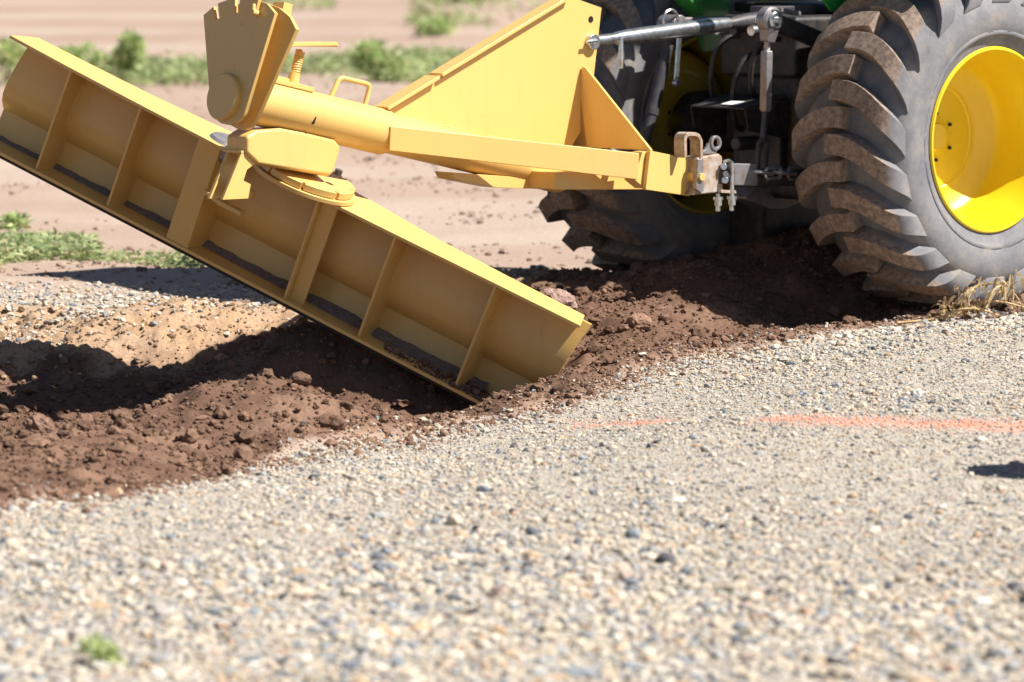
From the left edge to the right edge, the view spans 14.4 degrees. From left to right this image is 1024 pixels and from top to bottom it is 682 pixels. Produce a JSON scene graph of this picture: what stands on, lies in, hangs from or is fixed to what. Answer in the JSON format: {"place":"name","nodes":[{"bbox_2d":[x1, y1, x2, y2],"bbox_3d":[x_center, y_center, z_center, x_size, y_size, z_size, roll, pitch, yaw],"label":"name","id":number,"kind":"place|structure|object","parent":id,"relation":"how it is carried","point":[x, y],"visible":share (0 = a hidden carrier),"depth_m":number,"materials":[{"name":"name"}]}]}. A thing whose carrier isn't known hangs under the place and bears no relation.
{"place":"outdoors","nodes":[
{"label":"outdoors","id":0,"kind":"place"},
{"bbox_2d":[0,0,1023,681],"bbox_3d":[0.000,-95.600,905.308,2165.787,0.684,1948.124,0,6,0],"label":"ground","id":1,"kind":"structure","parent":0,"point":[162,26],"depth_m":14.76,"materials":[{"name":"soil"}]},
{"bbox_2d":[0,36,25,82],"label":"weed bush","id":2,"kind":"object","parent":1,"relation":"on","point":[12,52],"visible":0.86,"depth_m":36.01,"materials":[{"name":"green plant"}]},
{"bbox_2d":[0,210,34,228],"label":"weed sprout","id":3,"kind":"object","parent":1,"relation":"on","point":[15,220],"visible":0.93,"depth_m":19.95,"materials":[{"name":"green plant"}]},
{"bbox_2d":[22,414,54,430],"bbox_3d":[-1.453,0.261,12.445,0.099,0.077,0.076,3,7,23],"label":"dirt clod","id":4,"kind":"object","parent":1,"relation":"on","point":[37,422],"visible":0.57,"depth_m":12.42,"materials":[{"name":"soil"}]},
{"bbox_2d":[59,41,102,66],"bbox_3d":[-4.107,-2.546,36.988,0.764,0.372,0.501,-5,8,-40],"label":"weed bush","id":5,"kind":"object","parent":1,"relation":"on","point":[76,51],"visible":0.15,"depth_m":36.98,"materials":[{"name":"green plant"}]},
{"bbox_2d":[74,631,127,665],"bbox_3d":[-0.847,0.649,8.397,0.095,0.094,0.119,-3,7,-26],"label":"weed sprout","id":6,"kind":"object","parent":1,"relation":"on","point":[108,655],"visible":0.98,"depth_m":8.39,"materials":[{"name":"green plant"}]},
{"bbox_2d":[0,227,204,269],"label":"grass","id":7,"kind":"structure","parent":1,"relation":"on","point":[15,246],"depth_m":17.87,"materials":[{"name":"green plant"}]},
{"bbox_2d":[86,27,147,80],"bbox_3d":[-3.545,-2.549,36.407,0.571,0.525,0.487,0,6,0],"label":"weed bush","id":8,"kind":"object","parent":1,"relation":"on","point":[132,45],"visible":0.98,"depth_m":36.32,"materials":[{"name":"green plant"}]},
{"bbox_2d":[0,0,547,87],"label":"grass","id":9,"kind":"structure","parent":1,"relation":"on","point":[182,69],"depth_m":38.91,"materials":[{"name":"green plant"}]},
{"bbox_2d":[0,265,548,363],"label":"gravel","id":10,"kind":"structure","parent":1,"relation":"on","point":[44,298],"depth_m":15.89,"materials":[{"name":"grey gravel"}]},
{"bbox_2d":[0,72,592,284],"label":"soil clods","id":11,"kind":"object","parent":1,"relation":"on","point":[502,250],"visible":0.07,"depth_m":18.72,"materials":[{"name":"brown soil"}]},
{"bbox_2d":[0,0,704,404],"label":"grader blade","id":12,"kind":"object","parent":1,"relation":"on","point":[274,206],"visible":1,"depth_m":14.71,"materials":[{"name":"yellow paint"}]},
{"bbox_2d":[378,338,489,401],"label":"soil clods","id":13,"kind":"object","parent":12,"relation":"on","point":[468,388],"visible":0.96,"depth_m":14.45,"materials":[{"name":"brown soil"}]},
{"bbox_2d":[348,39,411,82],"bbox_3d":[-1.177,-2.510,36.937,0.649,0.486,0.417,5,8,37],"label":"weed bush","id":14,"kind":"object","parent":1,"relation":"on","point":[365,54],"visible":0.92,"depth_m":36.89,"materials":[{"name":"green plant"}]},
{"bbox_2d":[412,15,459,36],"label":"weed bush","id":15,"kind":"object","parent":1,"relation":"on","point":[430,26],"visible":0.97,"depth_m":47.37,"materials":[{"name":"green plant"}]},
{"bbox_2d":[447,0,488,2],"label":"weed bush","id":16,"kind":"object","parent":1,"relation":"on","point":[471,1],"visible":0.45,"depth_m":61.44,"materials":[{"name":"green plant"}]},
{"bbox_2d":[0,305,1023,519],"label":"soil clods","id":17,"kind":"object","parent":1,"relation":"on","point":[59,492],"visible":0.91,"depth_m":13.30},
{"bbox_2d":[0,224,1023,500],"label":"soil clods","id":18,"kind":"object","parent":1,"relation":"on","point":[190,434],"visible":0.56,"depth_m":14.59,"materials":[{"name":"brown soil"}]},
{"bbox_2d":[540,288,577,310],"bbox_3d":[0.151,-0.140,14.688,0.145,0.109,0.135,-5,8,-36],"label":"dirt clod","id":19,"kind":"object","parent":1,"relation":"on","point":[564,297],"visible":0.45,"depth_m":14.66,"materials":[{"name":"soil"}]},
{"bbox_2d":[626,313,651,330],"bbox_3d":[0.469,-0.069,14.974,0.096,0.070,0.079,0,6,0],"label":"dirt clod","id":20,"kind":"object","parent":1,"relation":"on","point":[643,320],"visible":1,"depth_m":14.95,"materials":[{"name":"soil"}]},
{"bbox_2d":[538,0,1023,309],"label":"tractor","id":21,"kind":"object","parent":1,"relation":"on","point":[880,143],"visible":0.89,"depth_m":15.59,"materials":[{"name":"rubber"}]},
{"bbox_2d":[897,269,1023,323],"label":"dry weed","id":22,"kind":"object","parent":1,"relation":"on","point":[974,308],"visible":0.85,"depth_m":15.20,"materials":[{"name":"beige plant"}]},
{"bbox_2d":[0,312,1023,681],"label":"gravel","id":23,"kind":"structure","parent":0,"point":[388,560],"depth_m":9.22,"materials":[{"name":"grey gravel"}]}
]}

